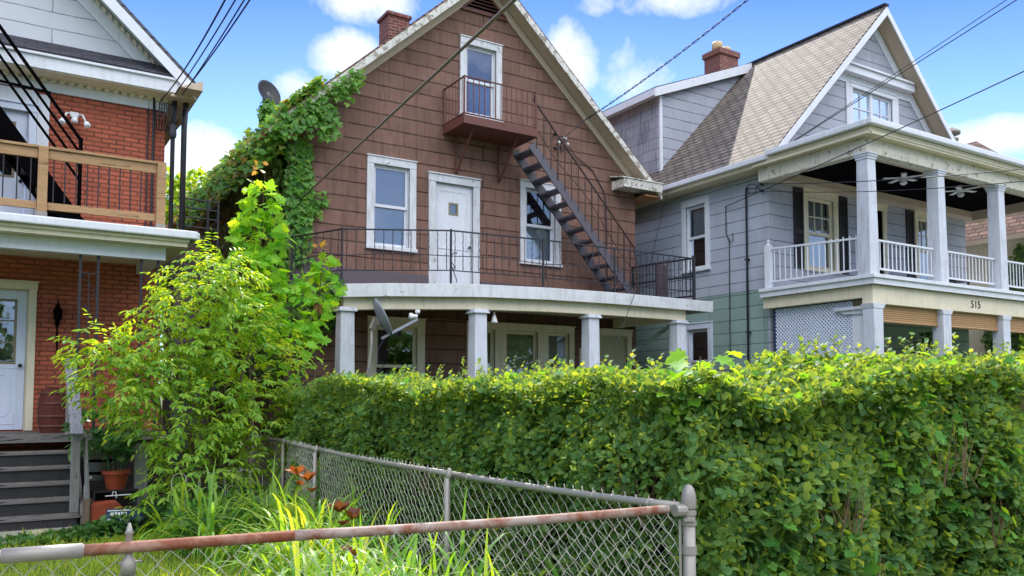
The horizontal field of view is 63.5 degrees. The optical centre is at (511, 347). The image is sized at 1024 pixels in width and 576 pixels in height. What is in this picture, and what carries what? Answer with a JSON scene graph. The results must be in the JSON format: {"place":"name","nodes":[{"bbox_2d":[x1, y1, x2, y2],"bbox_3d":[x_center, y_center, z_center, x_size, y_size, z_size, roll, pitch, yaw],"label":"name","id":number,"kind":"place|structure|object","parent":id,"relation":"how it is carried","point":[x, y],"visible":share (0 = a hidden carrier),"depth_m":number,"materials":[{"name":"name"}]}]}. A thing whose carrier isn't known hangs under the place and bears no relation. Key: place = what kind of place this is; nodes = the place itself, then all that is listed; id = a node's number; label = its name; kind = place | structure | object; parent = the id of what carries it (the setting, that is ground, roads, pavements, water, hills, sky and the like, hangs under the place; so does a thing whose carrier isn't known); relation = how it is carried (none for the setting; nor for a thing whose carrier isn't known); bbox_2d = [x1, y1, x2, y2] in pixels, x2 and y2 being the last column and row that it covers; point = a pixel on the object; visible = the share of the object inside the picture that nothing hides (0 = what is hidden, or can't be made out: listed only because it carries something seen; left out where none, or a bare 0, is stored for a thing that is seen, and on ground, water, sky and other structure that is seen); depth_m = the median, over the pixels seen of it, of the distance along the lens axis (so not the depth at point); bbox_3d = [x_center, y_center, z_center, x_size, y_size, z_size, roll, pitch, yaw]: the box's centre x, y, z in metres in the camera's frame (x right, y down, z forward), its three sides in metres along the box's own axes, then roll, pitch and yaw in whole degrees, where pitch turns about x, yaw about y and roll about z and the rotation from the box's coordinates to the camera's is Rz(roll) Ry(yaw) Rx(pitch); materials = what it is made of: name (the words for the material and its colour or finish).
{"place":"outdoors","nodes":[
{"label":"outdoors","id":0,"kind":"place"},
{"bbox_2d":[0,527,70,543],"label":"path","id":1,"kind":"structure","parent":0,"point":[27,532],"depth_m":9.64,"materials":[{"name":"concrete"}]},
{"bbox_2d":[160,306,173,362],"bbox_3d":[-14.008,-1.139,36.237,5.897,9.840,5.607,2,-4,-32],"label":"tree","id":2,"kind":"object","parent":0,"point":[163,307],"depth_m":36.14,"materials":[{"name":"green plant"}]},
{"bbox_2d":[0,398,441,575],"bbox_3d":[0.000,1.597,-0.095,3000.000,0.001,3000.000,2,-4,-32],"label":"ground","id":3,"kind":"structure","parent":0,"point":[178,460],"depth_m":8.01,"materials":[{"name":"soil"}]},
{"bbox_2d":[0,358,89,531],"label":"wooden steps","id":4,"kind":"structure","parent":3,"relation":"on","point":[60,487],"depth_m":10.22,"materials":[{"name":"grey wood"}]},
{"bbox_2d":[83,476,91,498],"bbox_3d":[-5.284,1.757,10.314,0.096,0.316,0.036,2,-4,-32],"label":"bent pipe","id":5,"kind":"object","parent":4,"relation":"attached to","point":[90,477],"visible":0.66,"depth_m":10.28,"materials":[{"name":"white plastic"}]},
{"bbox_2d":[81,499,92,523],"bbox_3d":[-5.152,2.019,10.039,0.090,0.366,0.112,0,-3,-5],"label":"wooden post","id":6,"kind":"object","parent":3,"relation":"on","point":[86,509],"visible":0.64,"depth_m":10.00,"materials":[{"name":"brown wood"}]},
{"bbox_2d":[61,402,138,500],"bbox_3d":[-5.344,1.458,10.705,0.772,1.519,0.796,-1,-3,12],"label":"bucket planter","id":7,"kind":"object","parent":3,"relation":"on","point":[97,464],"visible":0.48,"depth_m":10.67,"materials":[{"name":"black paint"}]},
{"bbox_2d":[91,500,122,521],"bbox_3d":[-5.028,2.056,10.244,0.360,0.310,0.280,2,-4,-32],"label":"clay block","id":8,"kind":"object","parent":3,"relation":"on","point":[99,509],"depth_m":10.10,"materials":[{"name":"ceramic"}]},
{"bbox_2d":[0,0,219,507],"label":"brick house","id":9,"kind":"structure","parent":3,"relation":"on","point":[111,71],"depth_m":12.60,"materials":[{"name":"red brick"}]},
{"bbox_2d":[0,290,26,429],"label":"door","id":10,"kind":"structure","parent":9,"relation":"in","point":[13,304],"depth_m":12.32,"materials":[{"name":"white paint"}]},
{"bbox_2d":[0,111,26,213],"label":"door","id":11,"kind":"structure","parent":9,"relation":"in","point":[19,120],"depth_m":12.43,"materials":[{"name":"white paint"}]},
{"bbox_2d":[0,24,82,219],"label":"fire escape stairs","id":12,"kind":"structure","parent":9,"relation":"attached to","point":[9,131],"depth_m":11.82,"materials":[{"name":"black metal"}]},
{"bbox_2d":[37,387,65,432],"bbox_3d":[-6.570,0.889,11.841,0.392,0.650,0.386,2,-4,-32],"label":"barrel","id":13,"kind":"object","parent":9,"relation":"on","point":[51,413],"visible":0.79,"depth_m":11.69,"materials":[{"name":"brown wood"}]},
{"bbox_2d":[53,300,63,350],"bbox_3d":[-6.873,-0.338,12.496,0.191,0.758,0.140,-3,-4,37],"label":"wall lantern","id":14,"kind":"object","parent":9,"relation":"attached to","point":[57,312],"depth_m":12.48,"materials":[{"name":"black paint"}]},
{"bbox_2d":[59,112,90,127],"bbox_3d":[-6.732,-3.519,12.740,0.441,0.262,0.243,2,-4,-32],"label":"floodlight","id":15,"kind":"object","parent":9,"relation":"attached to","point":[74,116],"visible":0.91,"depth_m":12.74,"materials":[{"name":"white plastic"}]},
{"bbox_2d":[156,102,182,138],"bbox_3d":[-5.542,-3.662,13.377,0.421,0.597,0.307,0,-3,-4],"label":"cable tangle","id":16,"kind":"object","parent":9,"relation":"attached to","point":[172,129],"visible":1,"depth_m":13.32,"materials":[{"name":"black rubber"}]},
{"bbox_2d":[160,0,225,100],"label":"service cable","id":17,"kind":"object","parent":9,"relation":"attached to","point":[215,17],"visible":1,"depth_m":9.50,"materials":[{"name":"black rubber"}]},
{"bbox_2d":[175,0,235,93],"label":"service cable","id":18,"kind":"object","parent":9,"relation":"attached to","point":[208,43],"visible":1,"depth_m":10.06,"materials":[{"name":"black rubber"}]},
{"bbox_2d":[182,0,244,94],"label":"service cable","id":19,"kind":"object","parent":9,"relation":"attached to","point":[215,44],"visible":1,"depth_m":10.18,"materials":[{"name":"black rubber"}]},
{"bbox_2d":[190,0,249,84],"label":"service cable","id":20,"kind":"object","parent":9,"relation":"attached to","point":[236,19],"visible":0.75,"depth_m":9.90,"materials":[{"name":"black rubber"}]},
{"bbox_2d":[90,486,137,507],"bbox_3d":[-5.078,2.018,10.577,0.545,0.425,0.406,2,-4,-32],"label":"plant shelf","id":21,"kind":"object","parent":3,"relation":"on","point":[94,491],"visible":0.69,"depth_m":10.52,"materials":[{"name":"metal"}]},
{"bbox_2d":[92,403,142,489],"bbox_3d":[-5.089,1.252,10.597,0.582,1.106,0.596,0,-3,8],"label":"terracotta pot","id":22,"kind":"object","parent":21,"relation":"on","point":[115,479],"visible":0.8,"depth_m":10.52,"materials":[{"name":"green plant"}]},
{"bbox_2d":[106,508,144,533],"bbox_3d":[-4.471,2.013,9.556,0.420,0.315,0.035,1,-4,-20],"label":"yard sign","id":23,"kind":"object","parent":3,"relation":"on","point":[118,512],"visible":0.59,"depth_m":9.55,"materials":[{"name":"blue plastic"}]},
{"bbox_2d":[0,522,271,575],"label":"grass","id":24,"kind":"structure","parent":3,"relation":"on","point":[95,562],"depth_m":7.75,"materials":[{"name":"green plant"}]},
{"bbox_2d":[134,443,146,513],"bbox_3d":[-4.819,1.740,10.742,0.180,1.004,0.060,2,-4,-32],"label":"grey board","id":25,"kind":"object","parent":3,"relation":"on","point":[140,462],"visible":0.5,"depth_m":10.73,"materials":[{"name":"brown wood"}]},
{"bbox_2d":[0,479,311,555],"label":"weeds","id":26,"kind":"object","parent":3,"relation":"on","point":[112,526],"visible":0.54,"depth_m":9.22,"materials":[{"name":"green plant"}]},
{"bbox_2d":[47,229,313,524],"bbox_3d":[-3.850,0.357,9.943,3.068,3.879,1.812,2,-4,-32],"label":"box elder tree","id":27,"kind":"object","parent":3,"relation":"on","point":[212,441],"visible":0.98,"depth_m":9.82,"materials":[{"name":"green plant"}]},
{"bbox_2d":[158,166,209,433],"bbox_3d":[-11.688,-1.557,28.150,4.698,9.704,4.531,2,-4,-32],"label":"tree","id":28,"kind":"object","parent":3,"relation":"on","point":[200,172],"visible":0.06,"depth_m":27.91,"materials":[{"name":"green plant"}]},
{"bbox_2d":[170,468,262,522],"bbox_3d":[-3.412,1.802,9.617,1.079,0.742,0.036,3,-5,-43],"label":"garden edging","id":29,"kind":"object","parent":3,"relation":"on","point":[218,486],"visible":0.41,"depth_m":9.66,"materials":[{"name":"white plastic"}]},
{"bbox_2d":[212,160,297,493],"bbox_3d":[-3.738,-0.227,11.806,1.280,5.057,0.997,2,-4,-32],"label":"maple sapling","id":30,"kind":"object","parent":3,"relation":"on","point":[245,220],"visible":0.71,"depth_m":11.88,"materials":[{"name":"green plant"}]},
{"bbox_2d":[254,240,347,388],"bbox_3d":[-3.064,0.347,12.018,1.426,3.935,1.087,2,-4,-32],"label":"maple sapling","id":31,"kind":"object","parent":3,"relation":"on","point":[303,324],"visible":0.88,"depth_m":12.08,"materials":[{"name":"green plant"}]},
{"bbox_2d":[289,499,398,575],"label":"daylily","id":32,"kind":"object","parent":3,"relation":"on","point":[351,512],"visible":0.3,"depth_m":6.32,"materials":[{"name":"red plant"}]},
{"bbox_2d":[0,484,696,575],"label":"chain link fence","id":33,"kind":"object","parent":3,"relation":"on","point":[684,509],"visible":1,"depth_m":3.37,"materials":[{"name":"metal"}]},
{"bbox_2d":[98,451,633,575],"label":"daylily","id":34,"kind":"object","parent":3,"relation":"on","point":[279,518],"depth_m":6.73,"materials":[{"name":"green plant"}]},
{"bbox_2d":[321,502,424,575],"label":"daylily","id":35,"kind":"object","parent":3,"relation":"on","point":[352,550],"visible":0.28,"depth_m":5.64,"materials":[{"name":"green plant"}]},
{"bbox_2d":[165,0,712,484],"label":"shingled house","id":36,"kind":"structure","parent":3,"relation":"on","point":[411,222],"depth_m":16.88,"materials":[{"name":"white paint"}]},
{"bbox_2d":[173,68,365,471],"bbox_3d":[-5.346,-1.338,17.481,2.181,7.551,9.002,2,-4,-32],"label":"ivy","id":37,"kind":"object","parent":36,"relation":"attached to","point":[228,195],"visible":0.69,"depth_m":15.15,"materials":[{"name":"green plant"}]},
{"bbox_2d":[258,80,280,104],"bbox_3d":[-4.502,-4.467,15.348,0.475,1.041,0.281,2,-4,-32],"label":"satellite dish","id":38,"kind":"object","parent":36,"relation":"attached to","point":[267,89],"visible":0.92,"depth_m":15.43,"materials":[{"name":"metal"}]},
{"bbox_2d":[366,153,417,252],"bbox_3d":[-2.377,-2.801,16.208,1.080,1.835,0.220,2,-4,-32],"label":"window","id":39,"kind":"structure","parent":36,"relation":"in","point":[391,191],"depth_m":16.28,"materials":[{"name":"white paint"}]},
{"bbox_2d":[365,298,419,375],"bbox_3d":[-2.027,-0.073,13.986,0.767,1.516,0.734,-1,-4,14],"label":"satellite dish","id":40,"kind":"object","parent":36,"relation":"attached to","point":[381,318],"visible":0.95,"depth_m":13.86,"materials":[{"name":"grey metal"}]},
{"bbox_2d":[367,316,425,377],"bbox_3d":[-2.267,0.307,16.093,1.240,1.795,0.220,2,-4,-32],"label":"window","id":41,"kind":"structure","parent":36,"relation":"in","point":[417,328],"depth_m":16.23,"materials":[{"name":"beige paint"}]},
{"bbox_2d":[300,0,516,199],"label":"service cable","id":42,"kind":"object","parent":36,"relation":"attached to","point":[478,33],"visible":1,"depth_m":7.94,"materials":[{"name":"black rubber"}]},
{"bbox_2d":[435,183,470,283],"bbox_3d":[-1.187,-2.218,16.883,0.822,2.201,0.130,2,-4,-32],"label":"door","id":43,"kind":"structure","parent":36,"relation":"in","point":[446,195],"depth_m":16.92,"materials":[{"name":"white paint"}]},
{"bbox_2d":[459,34,502,121],"bbox_3d":[-0.677,-5.628,17.441,1.050,1.705,0.220,2,-4,-32],"label":"window","id":44,"kind":"structure","parent":36,"relation":"in","point":[475,62],"depth_m":17.55,"materials":[{"name":"white paint"}]},
{"bbox_2d":[466,321,501,377],"bbox_3d":[-0.613,0.289,17.129,0.840,1.655,0.220,2,-4,-32],"label":"window","id":45,"kind":"structure","parent":36,"relation":"in","point":[491,326],"depth_m":17.26,"materials":[{"name":"beige paint"}]},
{"bbox_2d":[491,311,497,322],"bbox_3d":[-0.321,-0.666,14.959,0.130,0.435,0.127,2,-4,-32],"label":"hanging lamp","id":46,"kind":"object","parent":36,"relation":"hanging from","point":[494,319],"visible":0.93,"depth_m":14.91,"materials":[{"name":"white glass"}]},
{"bbox_2d":[501,322,543,375],"bbox_3d":[0.180,0.318,17.624,1.109,1.655,0.220,2,-4,-32],"label":"window","id":47,"kind":"structure","parent":36,"relation":"in","point":[517,342],"depth_m":17.72,"materials":[{"name":"beige paint"}]},
{"bbox_2d":[443,75,637,294],"bbox_3d":[0.700,-3.153,17.574,4.422,4.180,0.895,2,-4,-32],"label":"fire escape","id":48,"kind":"object","parent":36,"relation":"attached to","point":[469,127],"visible":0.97,"depth_m":17.32,"materials":[{"name":"brown paint"}]},
{"bbox_2d":[519,179,562,267],"bbox_3d":[0.585,-2.689,18.088,1.100,1.835,0.275,2,-4,-32],"label":"window","id":49,"kind":"structure","parent":36,"relation":"in","point":[526,230],"depth_m":18.13,"materials":[{"name":"white paint"}]},
{"bbox_2d":[543,325,575,368],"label":"window","id":50,"kind":"structure","parent":36,"relation":"in","point":[555,342],"depth_m":18.23,"materials":[{"name":"beige paint"}]},
{"bbox_2d":[579,348,580,365],"bbox_3d":[1.642,0.256,18.469,0.340,0.480,0.024,2,-4,-32],"label":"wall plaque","id":51,"kind":"object","parent":36,"relation":"attached to","point":[579,356],"depth_m":18.38,"materials":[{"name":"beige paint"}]},
{"bbox_2d":[554,132,607,276],"bbox_3d":[1.619,-3.033,18.492,1.503,3.448,0.310,2,-4,-32],"label":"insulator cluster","id":52,"kind":"object","parent":36,"relation":"attached to","point":[566,144],"visible":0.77,"depth_m":18.70,"materials":[{"name":"white plastic"}]},
{"bbox_2d":[568,0,747,133],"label":"twisted cable","id":53,"kind":"object","parent":52,"relation":"attached to","point":[679,53],"visible":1,"depth_m":15.99,"materials":[{"name":"black rubber"}]},
{"bbox_2d":[600,337,624,425],"bbox_3d":[2.283,0.784,18.930,0.742,2.051,0.040,2,-4,-32],"label":"door","id":54,"kind":"structure","parent":36,"relation":"in","point":[607,344],"depth_m":18.97,"materials":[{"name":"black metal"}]},
{"bbox_2d":[614,288,636,349],"bbox_3d":[2.196,-0.562,16.003,0.590,1.224,0.012,2,-4,-33],"label":"service cable","id":55,"kind":"object","parent":36,"relation":"attached to","point":[625,319],"visible":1,"depth_m":15.99,"materials":[{"name":"black rubber"}]},
{"bbox_2d":[239,433,680,575],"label":"chain link fence","id":56,"kind":"object","parent":3,"relation":"on","point":[449,474],"visible":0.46,"depth_m":5.78,"materials":[{"name":"metal"}]},
{"bbox_2d":[264,330,1023,575],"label":"hedge","id":57,"kind":"object","parent":3,"relation":"on","point":[807,468],"visible":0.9,"depth_m":5.37,"materials":[{"name":"green plant"}]},
{"bbox_2d":[654,348,765,426],"bbox_3d":[1.064,0.335,4.611,0.671,0.680,0.464,2,-4,-32],"label":"maple seedling","id":58,"kind":"object","parent":57,"relation":"in","point":[677,357],"visible":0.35,"depth_m":4.57,"materials":[{"name":"green plant"}]},
{"bbox_2d":[861,351,949,412],"bbox_3d":[2.676,0.373,5.596,0.788,0.720,0.467,2,-4,-32],"label":"maple seedling","id":59,"kind":"object","parent":57,"relation":"in","point":[934,360],"visible":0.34,"depth_m":5.50,"materials":[{"name":"green plant"}]},
{"bbox_2d":[981,362,1023,421],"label":"maple seedling","id":60,"kind":"object","parent":57,"relation":"in","point":[1012,387],"visible":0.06,"depth_m":6.08,"materials":[{"name":"green plant"}]},
{"bbox_2d":[602,3,1023,427],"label":"grey house","id":61,"kind":"structure","parent":3,"relation":"on","point":[870,270],"depth_m":18.78,"materials":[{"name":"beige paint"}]},
{"bbox_2d":[647,194,666,275],"bbox_3d":[3.479,-2.729,19.822,0.510,2.002,0.012,-1,-4,21],"label":"service cable","id":62,"kind":"object","parent":61,"relation":"hanging from","point":[657,232],"visible":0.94,"depth_m":19.82,"materials":[{"name":"black rubber"}]},
{"bbox_2d":[680,195,710,273],"bbox_3d":[4.421,-2.661,19.664,0.275,1.745,0.940,2,-4,-32],"label":"window","id":63,"kind":"structure","parent":61,"relation":"in","point":[698,245],"depth_m":19.74,"materials":[{"name":"white paint"}]},
{"bbox_2d":[686,321,712,369],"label":"window","id":64,"kind":"structure","parent":61,"relation":"in","point":[699,339],"depth_m":19.49,"materials":[{"name":"white paint"}]},
{"bbox_2d":[725,182,763,374],"bbox_3d":[5.110,-1.102,18.208,0.120,5.160,1.117,2,-4,-32],"label":"service conduit","id":65,"kind":"object","parent":61,"relation":"attached to","point":[747,259],"visible":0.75,"depth_m":18.18,"materials":[{"name":"black metal"}]},
{"bbox_2d":[725,71,1023,206],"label":"service cable","id":66,"kind":"object","parent":65,"relation":"attached to","point":[885,135],"visible":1,"depth_m":14.27,"materials":[{"name":"black rubber"}]},
{"bbox_2d":[762,168,1023,183],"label":"service cable","id":67,"kind":"object","parent":65,"relation":"attached to","point":[896,179],"visible":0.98,"depth_m":14.08,"materials":[{"name":"black rubber"}]},
{"bbox_2d":[771,181,1023,192],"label":"service cable","id":68,"kind":"object","parent":65,"relation":"attached to","point":[917,189],"visible":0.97,"depth_m":13.51,"materials":[{"name":"black rubber"}]},
{"bbox_2d":[799,332,843,354],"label":"window","id":69,"kind":"structure","parent":61,"relation":"in","point":[804,332],"depth_m":18.60,"materials":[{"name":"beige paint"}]},
{"bbox_2d":[802,188,841,273],"bbox_3d":[6.937,-2.615,18.752,1.240,1.845,0.275,2,-4,-32],"label":"door","id":70,"kind":"structure","parent":61,"relation":"in","point":[814,213],"depth_m":18.87,"materials":[{"name":"beige paint"}]},
{"bbox_2d":[849,81,895,122],"bbox_3d":[8.664,-5.712,19.985,1.800,1.075,0.220,2,-4,-32],"label":"window","id":71,"kind":"structure","parent":61,"relation":"in","point":[886,108],"depth_m":19.98,"materials":[{"name":"white paint"}]},
{"bbox_2d":[792,0,1005,141],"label":"service cable","id":72,"kind":"object","parent":61,"relation":"attached to","point":[904,67],"visible":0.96,"depth_m":15.44,"materials":[{"name":"black rubber"}]},
{"bbox_2d":[883,172,923,184],"bbox_3d":[8.418,-3.623,17.770,0.789,0.260,0.830,2,-4,-32],"label":"ceiling fan","id":73,"kind":"object","parent":61,"relation":"hanging from","point":[902,176],"visible":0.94,"depth_m":17.71,"materials":[{"name":"white plastic"}]},
{"bbox_2d":[794,0,1016,140],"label":"service cable","id":74,"kind":"object","parent":61,"relation":"attached to","point":[909,67],"visible":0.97,"depth_m":15.40,"materials":[{"name":"black rubber"}]},
{"bbox_2d":[913,210,927,279],"bbox_3d":[10.422,-2.486,20.926,1.060,1.845,0.275,2,-4,-32],"label":"door","id":75,"kind":"structure","parent":61,"relation":"in","point":[920,229],"depth_m":20.88,"materials":[{"name":"beige paint"}]},
{"bbox_2d":[914,339,932,354],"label":"window","id":76,"kind":"structure","parent":61,"relation":"in","point":[928,348],"depth_m":20.48,"materials":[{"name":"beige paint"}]},
{"bbox_2d":[903,331,956,354],"bbox_3d":[9.185,0.735,18.130,1.706,2.483,1.154,2,-4,-32],"label":"potted plant","id":77,"kind":"object","parent":61,"relation":"on","point":[928,334],"visible":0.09,"depth_m":18.02,"materials":[{"name":"green plant"}]},
{"bbox_2d":[949,127,960,140],"bbox_3d":[12.240,-4.444,22.987,0.480,3.400,0.480,2,-4,-32],"label":"chimney stack","id":78,"kind":"object","parent":61,"relation":"on","point":[955,131],"visible":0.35,"depth_m":22.90,"materials":[{"name":"metal"}]},
{"bbox_2d":[945,185,979,196],"bbox_3d":[10.219,-3.561,18.810,0.829,0.260,0.803,2,-4,-32],"label":"ceiling fan","id":79,"kind":"object","parent":61,"relation":"hanging from","point":[959,190],"visible":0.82,"depth_m":18.78,"materials":[{"name":"white plastic"}]},
{"bbox_2d":[24,0,1023,397],"label":"sky","id":80,"kind":"structure","parent":0,"point":[610,46],"materials":[{"name":"blue"}]},
{"bbox_2d":[949,278,969,284],"bbox_3d":[10.096,-1.662,19.076,0.660,1.040,0.590,2,-4,-32],"label":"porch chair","id":81,"kind":"object","parent":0,"point":[955,281],"visible":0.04,"depth_m":18.90,"materials":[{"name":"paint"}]},
{"bbox_2d":[965,141,1023,357],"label":"cream house","id":82,"kind":"structure","parent":0,"point":[976,238],"depth_m":23.37,"materials":[{"name":"paint"}]},
{"bbox_2d":[979,243,1023,356],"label":"creeper","id":83,"kind":"object","parent":82,"relation":"attached to","point":[987,336],"visible":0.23,"depth_m":22.45,"materials":[{"name":"green plant"}]},
{"bbox_2d":[1018,335,1023,351],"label":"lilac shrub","id":84,"kind":"object","parent":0,"point":[1020,339],"visible":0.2,"depth_m":21.12,"materials":[{"name":"green plant"}]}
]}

